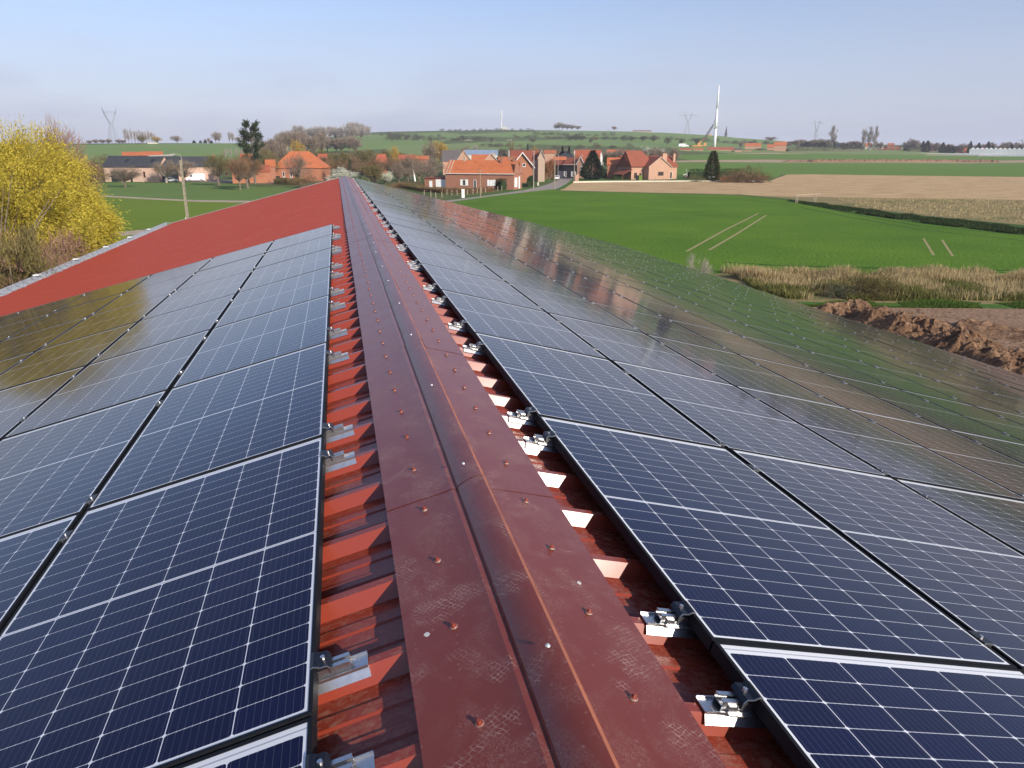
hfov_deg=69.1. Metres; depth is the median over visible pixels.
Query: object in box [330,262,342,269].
panel bracket
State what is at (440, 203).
solar panel
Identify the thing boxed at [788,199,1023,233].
crop leaves
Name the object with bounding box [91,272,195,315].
solar panel
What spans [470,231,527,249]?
solar panel
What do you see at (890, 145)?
orange top house
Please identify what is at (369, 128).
grove tree
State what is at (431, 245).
solar panel
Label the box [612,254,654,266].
solar panel
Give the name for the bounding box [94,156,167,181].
black roof barn
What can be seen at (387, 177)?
blossom tree
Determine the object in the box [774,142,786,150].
tall orange house
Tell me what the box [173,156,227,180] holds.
pink barn
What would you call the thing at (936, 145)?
hamlet tree
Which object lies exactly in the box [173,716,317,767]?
solar panel
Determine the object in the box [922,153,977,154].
greenhouse
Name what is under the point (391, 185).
bush
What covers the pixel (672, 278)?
solar panel
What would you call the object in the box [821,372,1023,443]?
solar panel
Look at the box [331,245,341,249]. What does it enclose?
panel bracket
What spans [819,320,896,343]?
solar panel
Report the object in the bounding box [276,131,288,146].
wood tree
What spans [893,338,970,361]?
solar panel
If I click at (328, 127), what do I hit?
grove tree
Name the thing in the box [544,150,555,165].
orange rows house
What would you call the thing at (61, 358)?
solar panel
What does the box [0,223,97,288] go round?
brown bush
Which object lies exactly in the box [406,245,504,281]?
solar panel
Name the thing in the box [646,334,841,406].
solar panel
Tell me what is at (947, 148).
hamlet fir
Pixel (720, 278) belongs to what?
solar panel
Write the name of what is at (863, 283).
bramble bush
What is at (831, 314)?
solar panel
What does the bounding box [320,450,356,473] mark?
panel bracket
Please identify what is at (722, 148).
long house
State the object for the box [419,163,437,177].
fruit tree
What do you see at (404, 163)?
village tree
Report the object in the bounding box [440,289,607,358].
solar panel
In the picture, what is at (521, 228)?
solar panel
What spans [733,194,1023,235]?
crop strip
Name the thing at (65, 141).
bare crown tree
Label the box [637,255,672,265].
solar panel
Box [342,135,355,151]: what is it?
wood tree
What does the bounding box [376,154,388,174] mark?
red gable farm
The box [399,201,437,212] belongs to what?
solar panel
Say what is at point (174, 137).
skyline tree
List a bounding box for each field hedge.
[273,177,304,184]
[396,183,469,189]
[417,186,493,192]
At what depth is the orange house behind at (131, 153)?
293.47 m
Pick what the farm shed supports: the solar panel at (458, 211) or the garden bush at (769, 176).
the solar panel at (458, 211)
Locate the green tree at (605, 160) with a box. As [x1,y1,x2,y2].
[602,154,610,166]
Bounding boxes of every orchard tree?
[105,165,144,186]
[149,159,185,182]
[166,158,199,181]
[198,152,230,185]
[223,154,251,189]
[225,153,268,187]
[258,148,284,169]
[260,142,294,160]
[281,151,314,179]
[286,173,323,187]
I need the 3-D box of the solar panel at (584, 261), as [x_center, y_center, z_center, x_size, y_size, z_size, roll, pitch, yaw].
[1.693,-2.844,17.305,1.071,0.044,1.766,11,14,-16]
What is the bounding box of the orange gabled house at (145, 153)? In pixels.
[141,151,214,155]
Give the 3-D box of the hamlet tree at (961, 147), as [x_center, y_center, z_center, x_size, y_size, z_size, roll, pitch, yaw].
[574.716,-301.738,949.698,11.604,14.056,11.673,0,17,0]
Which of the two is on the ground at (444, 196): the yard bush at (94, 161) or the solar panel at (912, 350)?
the yard bush at (94, 161)
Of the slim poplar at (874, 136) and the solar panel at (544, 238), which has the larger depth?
the slim poplar at (874, 136)
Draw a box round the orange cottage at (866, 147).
[865,143,871,149]
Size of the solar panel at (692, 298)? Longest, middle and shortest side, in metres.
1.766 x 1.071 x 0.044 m
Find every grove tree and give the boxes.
[289,124,304,133]
[304,127,317,136]
[309,126,321,136]
[315,127,331,135]
[326,125,332,138]
[329,125,338,136]
[332,125,347,136]
[344,124,358,136]
[349,122,362,138]
[357,126,367,138]
[365,125,370,136]
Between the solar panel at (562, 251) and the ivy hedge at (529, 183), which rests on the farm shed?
the solar panel at (562, 251)
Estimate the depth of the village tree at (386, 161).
283.89 m
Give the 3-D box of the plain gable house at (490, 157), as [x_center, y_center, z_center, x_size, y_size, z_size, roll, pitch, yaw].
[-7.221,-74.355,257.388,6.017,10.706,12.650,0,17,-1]
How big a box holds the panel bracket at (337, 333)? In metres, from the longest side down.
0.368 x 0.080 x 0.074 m
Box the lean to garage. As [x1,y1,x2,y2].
[424,176,445,187]
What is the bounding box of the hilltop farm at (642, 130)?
[633,130,651,131]
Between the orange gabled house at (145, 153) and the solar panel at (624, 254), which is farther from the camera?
the orange gabled house at (145, 153)
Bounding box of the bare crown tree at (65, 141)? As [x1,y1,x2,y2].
[31,114,88,169]
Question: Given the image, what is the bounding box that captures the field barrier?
[795,194,816,202]
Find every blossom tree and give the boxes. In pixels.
[324,166,360,180]
[380,171,393,183]
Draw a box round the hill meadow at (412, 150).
[385,142,977,155]
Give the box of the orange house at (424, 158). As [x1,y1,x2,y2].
[415,156,428,169]
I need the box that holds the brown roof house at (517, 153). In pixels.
[510,150,532,163]
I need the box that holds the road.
[446,178,573,201]
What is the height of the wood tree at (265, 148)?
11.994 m
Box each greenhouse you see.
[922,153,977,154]
[969,148,1023,153]
[978,154,1023,156]
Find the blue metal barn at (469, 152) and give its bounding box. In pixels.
[464,150,497,158]
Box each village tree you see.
[319,154,331,168]
[328,157,346,172]
[345,154,362,172]
[349,161,364,178]
[357,160,372,180]
[365,153,383,171]
[381,156,395,177]
[389,157,400,170]
[393,155,413,181]
[412,155,426,178]
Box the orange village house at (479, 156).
[471,154,488,159]
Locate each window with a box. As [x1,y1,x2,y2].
[111,171,123,181]
[171,173,177,178]
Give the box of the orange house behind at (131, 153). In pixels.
[122,152,140,155]
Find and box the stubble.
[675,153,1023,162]
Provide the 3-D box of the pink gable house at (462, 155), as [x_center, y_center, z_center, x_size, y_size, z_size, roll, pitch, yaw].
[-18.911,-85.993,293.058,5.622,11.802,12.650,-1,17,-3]
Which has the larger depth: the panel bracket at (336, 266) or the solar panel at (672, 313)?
the solar panel at (672, 313)
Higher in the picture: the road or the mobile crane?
the mobile crane
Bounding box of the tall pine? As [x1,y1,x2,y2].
[234,119,265,183]
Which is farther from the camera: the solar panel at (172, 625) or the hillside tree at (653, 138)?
the hillside tree at (653, 138)
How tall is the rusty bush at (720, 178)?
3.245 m
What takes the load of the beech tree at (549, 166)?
on the verge
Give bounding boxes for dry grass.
[720,262,1023,283]
[742,269,1023,300]
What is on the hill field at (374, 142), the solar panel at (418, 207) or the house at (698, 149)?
the house at (698, 149)
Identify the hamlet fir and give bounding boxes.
[919,141,925,151]
[923,140,931,151]
[938,142,945,152]
[944,144,949,152]
[948,146,955,152]
[966,141,972,152]
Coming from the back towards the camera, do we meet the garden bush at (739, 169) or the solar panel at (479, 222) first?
the garden bush at (739, 169)
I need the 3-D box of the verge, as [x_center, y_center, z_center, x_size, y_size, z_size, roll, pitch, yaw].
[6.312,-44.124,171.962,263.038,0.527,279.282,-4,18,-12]
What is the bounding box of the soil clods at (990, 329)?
[953,319,1023,340]
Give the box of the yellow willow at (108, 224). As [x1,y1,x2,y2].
[0,113,135,269]
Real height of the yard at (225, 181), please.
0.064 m
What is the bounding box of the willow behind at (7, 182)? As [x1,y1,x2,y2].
[0,145,108,279]
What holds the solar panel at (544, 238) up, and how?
on the farm shed
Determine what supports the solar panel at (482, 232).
on the farm shed
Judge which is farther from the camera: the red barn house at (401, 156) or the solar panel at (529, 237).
the red barn house at (401, 156)
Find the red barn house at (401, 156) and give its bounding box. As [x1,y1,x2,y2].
[398,155,414,172]
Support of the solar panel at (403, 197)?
on the farm shed
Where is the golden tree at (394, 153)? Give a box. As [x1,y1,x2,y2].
[387,146,402,159]
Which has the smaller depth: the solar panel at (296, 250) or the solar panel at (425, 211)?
the solar panel at (296, 250)
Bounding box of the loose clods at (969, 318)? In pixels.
[814,301,1023,350]
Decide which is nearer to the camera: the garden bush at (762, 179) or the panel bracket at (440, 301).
the panel bracket at (440, 301)
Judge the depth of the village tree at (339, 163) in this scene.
246.36 m
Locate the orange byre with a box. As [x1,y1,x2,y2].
[265,159,275,181]
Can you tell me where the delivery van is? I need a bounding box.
[186,173,205,180]
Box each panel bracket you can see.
[305,750,376,767]
[310,650,370,694]
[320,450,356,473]
[322,422,354,443]
[325,350,348,364]
[327,327,347,339]
[328,301,345,311]
[329,271,343,279]
[329,287,344,296]
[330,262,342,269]
[331,235,340,240]
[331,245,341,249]
[331,248,341,254]
[389,233,398,238]
[396,243,405,247]
[398,246,409,252]
[407,259,417,265]
[410,263,423,271]
[423,283,439,292]
[431,296,449,306]
[448,320,469,332]
[463,341,486,355]
[507,407,539,426]
[523,430,558,452]
[639,600,699,639]
[692,680,766,728]
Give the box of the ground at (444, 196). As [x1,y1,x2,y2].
[0,130,1021,308]
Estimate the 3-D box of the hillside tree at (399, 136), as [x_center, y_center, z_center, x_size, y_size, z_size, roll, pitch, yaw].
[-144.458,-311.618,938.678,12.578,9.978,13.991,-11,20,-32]
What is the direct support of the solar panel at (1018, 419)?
on the farm shed
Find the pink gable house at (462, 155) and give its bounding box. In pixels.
[457,150,470,159]
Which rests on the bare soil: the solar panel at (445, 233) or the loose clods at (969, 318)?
the loose clods at (969, 318)
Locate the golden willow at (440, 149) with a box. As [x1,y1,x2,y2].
[431,140,450,164]
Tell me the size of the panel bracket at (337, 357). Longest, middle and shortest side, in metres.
0.368 x 0.080 x 0.074 m
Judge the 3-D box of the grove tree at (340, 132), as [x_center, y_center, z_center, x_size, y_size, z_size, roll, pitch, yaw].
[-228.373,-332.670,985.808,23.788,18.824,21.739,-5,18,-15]
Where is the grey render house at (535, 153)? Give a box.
[532,150,538,180]
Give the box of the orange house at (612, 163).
[607,157,620,178]
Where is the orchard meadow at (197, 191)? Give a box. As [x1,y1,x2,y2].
[39,182,299,200]
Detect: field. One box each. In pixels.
[0,195,782,247]
[1,131,807,161]
[452,189,1023,274]
[561,174,1023,199]
[669,154,1023,177]
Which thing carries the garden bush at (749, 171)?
on the stubble field at (922, 187)
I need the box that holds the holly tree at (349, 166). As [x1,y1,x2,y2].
[347,158,351,177]
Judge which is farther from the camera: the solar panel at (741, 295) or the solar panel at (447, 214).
the solar panel at (447, 214)
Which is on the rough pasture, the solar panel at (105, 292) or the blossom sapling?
the blossom sapling
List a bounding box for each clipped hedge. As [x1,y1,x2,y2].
[613,174,621,179]
[687,168,741,178]
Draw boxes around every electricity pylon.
[101,108,117,142]
[680,114,696,132]
[811,119,823,138]
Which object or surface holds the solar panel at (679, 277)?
on the farm shed
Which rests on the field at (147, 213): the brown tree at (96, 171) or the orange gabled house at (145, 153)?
the brown tree at (96, 171)
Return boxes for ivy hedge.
[495,178,506,189]
[526,175,532,186]
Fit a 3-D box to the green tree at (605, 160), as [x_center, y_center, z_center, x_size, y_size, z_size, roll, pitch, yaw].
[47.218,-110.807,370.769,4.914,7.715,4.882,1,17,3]
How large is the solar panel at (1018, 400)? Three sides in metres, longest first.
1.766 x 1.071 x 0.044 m
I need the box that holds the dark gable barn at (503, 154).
[496,152,507,159]
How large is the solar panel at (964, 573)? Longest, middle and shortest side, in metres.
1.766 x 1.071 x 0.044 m
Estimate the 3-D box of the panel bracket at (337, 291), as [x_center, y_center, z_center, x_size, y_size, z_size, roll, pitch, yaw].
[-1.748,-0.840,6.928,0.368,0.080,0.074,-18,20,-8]
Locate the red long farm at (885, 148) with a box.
[876,146,894,149]
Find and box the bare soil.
[813,307,1023,350]
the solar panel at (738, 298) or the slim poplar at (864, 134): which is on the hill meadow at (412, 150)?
the slim poplar at (864, 134)
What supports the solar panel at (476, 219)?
on the farm shed
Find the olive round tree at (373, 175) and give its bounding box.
[356,163,387,182]
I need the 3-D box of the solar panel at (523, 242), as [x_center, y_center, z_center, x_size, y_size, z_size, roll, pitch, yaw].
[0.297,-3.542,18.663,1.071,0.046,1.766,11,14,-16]
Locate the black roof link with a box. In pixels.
[153,156,177,181]
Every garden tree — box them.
[316,147,329,158]
[332,154,341,162]
[337,151,351,167]
[355,149,370,163]
[362,148,374,164]
[375,148,391,159]
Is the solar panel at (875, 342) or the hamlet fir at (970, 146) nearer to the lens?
the solar panel at (875, 342)
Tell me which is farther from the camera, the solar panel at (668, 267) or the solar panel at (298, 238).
the solar panel at (668, 267)
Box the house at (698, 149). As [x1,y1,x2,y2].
[693,148,703,150]
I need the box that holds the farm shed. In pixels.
[0,175,796,767]
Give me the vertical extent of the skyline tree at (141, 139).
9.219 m
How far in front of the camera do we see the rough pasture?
125.48 m
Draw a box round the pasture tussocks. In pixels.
[837,197,1023,221]
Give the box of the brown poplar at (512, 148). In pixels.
[508,138,513,153]
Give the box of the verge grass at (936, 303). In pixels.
[790,298,1023,308]
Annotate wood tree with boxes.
[254,143,267,154]
[265,137,280,151]
[273,135,285,150]
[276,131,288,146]
[285,130,301,148]
[300,133,310,150]
[304,135,321,152]
[313,131,327,150]
[322,137,331,151]
[327,137,341,152]
[332,137,348,151]
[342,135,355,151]
[345,137,363,152]
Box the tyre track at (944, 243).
[686,213,953,255]
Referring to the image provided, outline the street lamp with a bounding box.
[149,153,188,218]
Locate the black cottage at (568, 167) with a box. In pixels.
[562,154,582,177]
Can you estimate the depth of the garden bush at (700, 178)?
251.32 m
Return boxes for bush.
[0,221,63,288]
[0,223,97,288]
[90,156,103,168]
[91,153,109,163]
[94,168,111,183]
[149,136,161,143]
[387,183,405,189]
[395,181,410,187]
[688,174,711,181]
[717,169,739,181]
[718,176,728,182]
[720,171,751,182]
[726,167,748,181]
[734,164,759,181]
[736,172,767,182]
[746,167,763,181]
[752,175,768,182]
[754,172,773,182]
[834,265,887,300]
[850,266,901,300]
[868,276,904,294]
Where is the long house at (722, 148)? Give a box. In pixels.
[707,147,733,150]
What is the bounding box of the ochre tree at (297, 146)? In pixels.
[290,139,304,150]
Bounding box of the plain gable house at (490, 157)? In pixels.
[485,153,496,159]
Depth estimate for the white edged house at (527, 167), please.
240.10 m
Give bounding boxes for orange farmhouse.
[275,151,330,180]
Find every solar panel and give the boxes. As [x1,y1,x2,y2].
[0,292,87,326]
[0,310,23,321]
[0,313,50,340]
[0,317,87,360]
[0,322,137,390]
[0,351,35,374]
[0,366,86,439]
[0,390,168,537]
[0,436,325,767]
[0,512,81,631]
[2,329,210,438]
[5,292,124,339]
[39,293,171,349]
[53,274,151,311]
[85,342,328,510]
[89,294,235,364]
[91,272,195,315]
[126,257,212,291]
[140,270,252,320]
[171,295,330,388]
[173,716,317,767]
[174,253,264,291]
[196,240,273,271]
[214,266,331,327]
[238,248,331,292]
[253,234,332,268]
[265,224,332,252]
[358,183,384,190]
[360,185,387,192]
[361,186,389,194]
[362,189,393,197]
[364,191,397,200]
[366,193,402,204]
[368,196,408,208]
[371,200,415,213]
[375,204,421,218]
[378,209,431,226]
[383,215,443,235]
[384,189,408,196]
[386,191,412,198]
[389,193,419,202]
[389,223,458,246]
[392,196,424,205]
[396,232,478,261]
[397,199,429,208]
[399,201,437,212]
[405,205,444,217]
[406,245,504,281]
[408,195,435,203]
[410,209,456,223]
[413,198,438,205]
[416,200,445,208]
[418,215,467,230]
[420,263,544,311]
[421,203,454,212]
[426,206,461,216]
[426,221,480,237]
[428,199,453,206]
[434,202,459,209]
[434,210,468,220]
[434,227,498,248]
[437,204,465,212]
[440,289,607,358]
[441,214,481,226]
[444,207,472,215]
[446,236,520,261]
[449,219,495,233]
[457,224,509,240]
[458,214,492,224]
[462,210,490,218]
[463,248,548,277]
[466,218,503,229]
[469,213,500,222]
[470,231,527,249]
[473,332,726,447]
[474,222,516,235]
[477,217,509,226]
[481,262,585,299]
[483,239,549,260]
[486,221,522,231]
[486,228,533,242]
[489,217,517,225]
[495,225,533,236]
[496,220,527,229]
[498,234,551,250]
[500,249,576,274]
[505,224,537,233]
[506,230,550,243]
[510,283,642,332]
[514,242,572,260]
[515,228,549,238]
[519,236,570,251]
[520,226,551,235]
[522,262,615,293]
[528,233,565,244]
[532,251,599,272]
[535,243,588,259]
[537,415,1016,668]
[539,238,585,252]
[548,313,729,383]
[552,279,663,317]
[553,251,614,270]
[554,262,632,287]
[556,245,606,260]
[558,237,592,247]
[572,252,629,269]
[575,261,648,284]
[582,276,676,307]
[584,247,628,260]
[588,253,639,268]
[590,301,733,352]
[596,248,635,259]
[596,262,658,281]
[604,274,686,300]
[605,255,650,268]
[607,249,641,259]
[608,261,668,279]
[611,360,888,476]
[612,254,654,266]
[613,249,651,260]
[617,294,734,333]
[620,254,662,266]
[620,272,694,295]
[621,261,672,276]
[631,261,679,275]
[634,256,665,265]
[636,272,700,291]
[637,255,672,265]
[637,289,736,321]
[640,261,685,274]
[646,256,677,265]
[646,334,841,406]
[647,271,703,287]
[648,261,687,272]
[651,285,737,312]
[653,269,708,285]
[655,261,690,271]
[660,268,711,283]
[664,283,734,304]
[668,268,713,281]
[668,319,818,371]
[672,280,737,300]
[675,268,714,279]
[678,278,737,295]
[679,267,714,277]
[681,266,716,276]
[682,309,801,348]
[688,278,740,293]
[689,301,792,334]
[692,276,736,289]
[697,275,738,287]
[697,296,787,324]
[699,272,741,284]
[700,274,739,285]
[703,292,778,315]
[709,289,778,310]
[710,641,1023,767]
[711,286,772,304]
[714,284,770,300]
[720,283,768,297]
[721,281,766,294]
[724,280,763,291]
[729,449,1023,671]
[735,385,1023,500]
[738,354,942,427]
[740,335,896,388]
[742,323,866,363]
[743,291,798,307]
[743,294,805,312]
[743,307,831,334]
[743,314,848,347]
[744,302,820,325]
[745,287,790,300]
[745,289,793,303]
[745,298,812,318]
[772,298,830,315]
[773,296,821,310]
[779,303,837,320]
[781,307,849,327]
[781,311,861,335]
[785,317,877,345]
[790,325,897,358]
[796,335,927,377]
[804,306,859,322]
[810,351,970,404]
[811,311,867,327]
[814,315,879,334]
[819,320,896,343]
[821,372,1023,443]
[829,328,922,356]
[833,316,899,335]
[837,336,947,370]
[847,323,915,343]
[847,408,1023,494]
[851,348,981,389]
[853,328,937,353]
[865,336,961,365]
[872,365,1023,415]
[877,330,948,351]
[886,348,994,381]
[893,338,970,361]
[893,478,1023,554]
[902,390,1023,440]
[903,345,999,374]
[903,360,1023,399]
[922,345,1004,369]
[925,357,1023,387]
[931,378,1023,413]
[940,354,1023,379]
[948,429,1023,463]
[954,372,1023,396]
[965,366,1023,385]
[973,405,1023,425]
[977,363,1023,378]
[991,392,1023,403]
[998,382,1023,390]
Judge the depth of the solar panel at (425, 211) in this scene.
21.35 m
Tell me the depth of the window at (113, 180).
243.34 m
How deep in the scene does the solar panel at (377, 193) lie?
26.04 m
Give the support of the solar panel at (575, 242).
on the farm shed
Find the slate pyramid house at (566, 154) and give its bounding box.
[556,151,573,158]
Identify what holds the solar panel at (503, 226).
on the farm shed
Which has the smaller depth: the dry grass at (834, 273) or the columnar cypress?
the dry grass at (834, 273)
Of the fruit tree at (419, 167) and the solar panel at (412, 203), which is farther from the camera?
the fruit tree at (419, 167)
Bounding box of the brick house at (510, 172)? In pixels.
[444,155,522,189]
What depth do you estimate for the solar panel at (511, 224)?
29.08 m
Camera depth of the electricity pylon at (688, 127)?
1371.19 m
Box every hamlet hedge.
[786,144,863,150]
[906,146,937,151]
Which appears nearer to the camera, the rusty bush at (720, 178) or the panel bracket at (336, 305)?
the panel bracket at (336, 305)
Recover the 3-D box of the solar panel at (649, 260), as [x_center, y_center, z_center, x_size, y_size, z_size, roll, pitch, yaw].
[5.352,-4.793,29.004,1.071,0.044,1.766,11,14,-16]
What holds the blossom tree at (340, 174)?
on the ground at (444, 196)
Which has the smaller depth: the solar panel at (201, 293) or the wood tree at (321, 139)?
the solar panel at (201, 293)
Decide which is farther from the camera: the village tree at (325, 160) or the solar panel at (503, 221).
the village tree at (325, 160)
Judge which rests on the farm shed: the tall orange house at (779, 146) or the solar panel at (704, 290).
the solar panel at (704, 290)
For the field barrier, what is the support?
on the crop strip
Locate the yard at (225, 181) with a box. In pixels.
[171,180,273,183]
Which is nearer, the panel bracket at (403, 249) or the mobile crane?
the panel bracket at (403, 249)
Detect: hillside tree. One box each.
[395,133,401,140]
[562,135,574,140]
[648,134,658,141]
[664,137,671,144]
[678,138,685,143]
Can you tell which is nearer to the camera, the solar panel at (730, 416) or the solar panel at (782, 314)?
the solar panel at (730, 416)
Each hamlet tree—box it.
[809,139,817,144]
[905,138,914,146]
[911,140,918,147]
[933,142,941,149]
[958,143,966,152]
[1000,141,1008,148]
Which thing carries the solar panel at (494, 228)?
on the farm shed
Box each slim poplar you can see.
[829,125,837,144]
[861,128,867,148]
[867,124,872,149]
[872,125,878,149]
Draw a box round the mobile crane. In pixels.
[692,108,718,146]
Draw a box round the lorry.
[678,144,688,146]
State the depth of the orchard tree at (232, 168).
186.81 m
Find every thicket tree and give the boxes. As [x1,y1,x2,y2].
[602,149,608,163]
[614,147,624,156]
[648,147,658,155]
[670,146,680,160]
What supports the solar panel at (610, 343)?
on the farm shed
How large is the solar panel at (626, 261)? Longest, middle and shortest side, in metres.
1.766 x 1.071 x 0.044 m
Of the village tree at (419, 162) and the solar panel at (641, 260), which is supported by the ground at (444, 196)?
the village tree at (419, 162)
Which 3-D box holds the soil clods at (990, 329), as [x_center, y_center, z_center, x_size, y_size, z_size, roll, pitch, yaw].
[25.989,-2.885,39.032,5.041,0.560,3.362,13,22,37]
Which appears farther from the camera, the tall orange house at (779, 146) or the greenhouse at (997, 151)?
the greenhouse at (997, 151)
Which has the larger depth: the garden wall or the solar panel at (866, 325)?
the garden wall
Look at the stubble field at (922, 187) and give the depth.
210.47 m
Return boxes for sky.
[0,0,1023,146]
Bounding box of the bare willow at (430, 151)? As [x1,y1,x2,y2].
[421,140,439,163]
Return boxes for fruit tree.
[389,162,409,182]
[398,156,418,181]
[412,158,428,180]
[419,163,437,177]
[425,156,446,175]
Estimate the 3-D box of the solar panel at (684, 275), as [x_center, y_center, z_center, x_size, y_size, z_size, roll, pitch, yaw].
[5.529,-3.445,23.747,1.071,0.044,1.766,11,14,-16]
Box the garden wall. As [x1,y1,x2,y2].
[573,180,764,182]
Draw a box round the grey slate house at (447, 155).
[442,150,494,174]
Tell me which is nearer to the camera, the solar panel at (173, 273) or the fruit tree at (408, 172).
the solar panel at (173, 273)
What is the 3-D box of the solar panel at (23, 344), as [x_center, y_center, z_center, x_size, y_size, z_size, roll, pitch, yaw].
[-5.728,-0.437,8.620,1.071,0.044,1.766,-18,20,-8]
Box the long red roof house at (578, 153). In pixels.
[574,150,601,169]
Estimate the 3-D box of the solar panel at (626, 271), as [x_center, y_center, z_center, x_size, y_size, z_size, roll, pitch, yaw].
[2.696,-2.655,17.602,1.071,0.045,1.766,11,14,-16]
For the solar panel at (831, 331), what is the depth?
15.14 m
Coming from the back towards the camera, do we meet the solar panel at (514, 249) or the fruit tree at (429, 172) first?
the fruit tree at (429, 172)
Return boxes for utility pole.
[533,154,533,187]
[554,156,554,188]
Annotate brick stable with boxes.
[232,165,270,182]
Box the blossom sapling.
[685,252,714,274]
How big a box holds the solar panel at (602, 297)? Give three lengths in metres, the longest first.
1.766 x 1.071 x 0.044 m
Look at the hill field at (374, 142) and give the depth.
860.13 m
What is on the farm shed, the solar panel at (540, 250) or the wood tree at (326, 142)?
the solar panel at (540, 250)
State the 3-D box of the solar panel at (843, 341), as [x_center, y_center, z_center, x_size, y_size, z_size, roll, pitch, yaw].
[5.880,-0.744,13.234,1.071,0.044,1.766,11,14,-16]
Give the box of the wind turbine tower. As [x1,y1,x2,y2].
[712,85,719,146]
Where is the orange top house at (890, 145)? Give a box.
[887,143,894,148]
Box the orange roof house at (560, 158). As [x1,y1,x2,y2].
[553,157,565,159]
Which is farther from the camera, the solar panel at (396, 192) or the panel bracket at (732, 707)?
the solar panel at (396, 192)
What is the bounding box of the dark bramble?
[823,282,859,298]
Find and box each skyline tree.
[136,135,146,143]
[170,135,182,142]
[211,131,220,140]
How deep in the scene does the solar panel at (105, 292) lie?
11.83 m
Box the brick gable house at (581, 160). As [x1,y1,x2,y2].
[576,156,590,177]
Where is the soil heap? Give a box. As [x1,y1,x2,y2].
[817,298,1023,374]
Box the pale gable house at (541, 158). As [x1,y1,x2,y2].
[537,150,545,181]
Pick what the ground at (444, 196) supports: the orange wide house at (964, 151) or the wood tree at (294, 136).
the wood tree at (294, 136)
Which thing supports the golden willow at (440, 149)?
on the ground at (444, 196)
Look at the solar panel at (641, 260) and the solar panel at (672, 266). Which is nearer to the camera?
the solar panel at (641, 260)
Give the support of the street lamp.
on the field at (147, 213)
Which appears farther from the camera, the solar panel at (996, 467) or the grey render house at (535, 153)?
the grey render house at (535, 153)
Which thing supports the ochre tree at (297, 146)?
on the ground at (444, 196)
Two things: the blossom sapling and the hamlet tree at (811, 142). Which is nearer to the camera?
the blossom sapling
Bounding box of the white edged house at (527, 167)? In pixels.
[507,152,534,182]
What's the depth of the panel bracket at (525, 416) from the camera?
3.62 m
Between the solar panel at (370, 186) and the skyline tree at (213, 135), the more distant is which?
the skyline tree at (213, 135)
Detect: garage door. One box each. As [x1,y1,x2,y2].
[436,179,445,187]
[558,171,562,177]
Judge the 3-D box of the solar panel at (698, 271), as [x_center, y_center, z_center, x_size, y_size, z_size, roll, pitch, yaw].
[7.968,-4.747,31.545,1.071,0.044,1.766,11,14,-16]
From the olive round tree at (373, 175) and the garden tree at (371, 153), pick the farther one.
the garden tree at (371, 153)
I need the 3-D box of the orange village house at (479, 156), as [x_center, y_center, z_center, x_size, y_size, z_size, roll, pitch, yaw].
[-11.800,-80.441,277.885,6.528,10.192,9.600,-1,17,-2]
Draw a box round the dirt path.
[100,195,249,235]
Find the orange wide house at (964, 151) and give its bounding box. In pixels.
[957,148,966,152]
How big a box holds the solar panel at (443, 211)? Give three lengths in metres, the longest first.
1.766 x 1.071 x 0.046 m
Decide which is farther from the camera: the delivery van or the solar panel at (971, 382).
the delivery van
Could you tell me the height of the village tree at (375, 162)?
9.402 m
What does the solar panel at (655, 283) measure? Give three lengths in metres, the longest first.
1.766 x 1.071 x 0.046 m
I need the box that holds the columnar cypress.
[703,150,720,180]
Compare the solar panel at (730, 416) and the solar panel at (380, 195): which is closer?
the solar panel at (730, 416)
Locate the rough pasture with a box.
[712,194,1023,303]
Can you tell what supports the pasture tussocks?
on the rough pasture
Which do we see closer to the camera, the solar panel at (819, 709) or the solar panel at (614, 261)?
the solar panel at (819, 709)
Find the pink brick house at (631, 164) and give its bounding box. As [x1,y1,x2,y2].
[613,151,678,179]
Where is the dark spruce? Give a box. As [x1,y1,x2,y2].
[579,150,606,179]
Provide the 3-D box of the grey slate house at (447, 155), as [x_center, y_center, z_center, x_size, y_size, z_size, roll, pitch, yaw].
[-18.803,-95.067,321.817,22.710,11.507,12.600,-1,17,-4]
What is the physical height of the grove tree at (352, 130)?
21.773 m
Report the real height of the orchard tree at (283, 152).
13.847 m
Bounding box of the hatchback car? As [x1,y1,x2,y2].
[164,177,178,181]
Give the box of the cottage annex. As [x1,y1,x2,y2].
[552,160,564,177]
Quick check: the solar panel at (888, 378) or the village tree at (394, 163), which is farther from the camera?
the village tree at (394, 163)
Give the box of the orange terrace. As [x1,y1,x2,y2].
[767,144,773,149]
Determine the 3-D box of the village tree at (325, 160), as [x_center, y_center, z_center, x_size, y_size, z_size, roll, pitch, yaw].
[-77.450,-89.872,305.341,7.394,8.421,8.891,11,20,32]
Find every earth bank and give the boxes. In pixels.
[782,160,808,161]
[807,159,998,161]
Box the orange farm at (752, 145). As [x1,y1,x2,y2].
[745,143,761,149]
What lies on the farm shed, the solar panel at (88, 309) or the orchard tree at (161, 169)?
the solar panel at (88, 309)
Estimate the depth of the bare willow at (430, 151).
369.26 m
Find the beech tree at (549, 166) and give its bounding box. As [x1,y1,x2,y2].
[545,158,557,180]
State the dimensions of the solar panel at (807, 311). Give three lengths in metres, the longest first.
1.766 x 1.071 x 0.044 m
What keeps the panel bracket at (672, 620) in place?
attached to the farm shed
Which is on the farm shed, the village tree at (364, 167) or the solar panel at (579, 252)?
the solar panel at (579, 252)
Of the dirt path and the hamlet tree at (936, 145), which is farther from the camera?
the hamlet tree at (936, 145)
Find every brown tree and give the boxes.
[62,148,103,200]
[79,155,109,195]
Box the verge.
[104,175,1013,307]

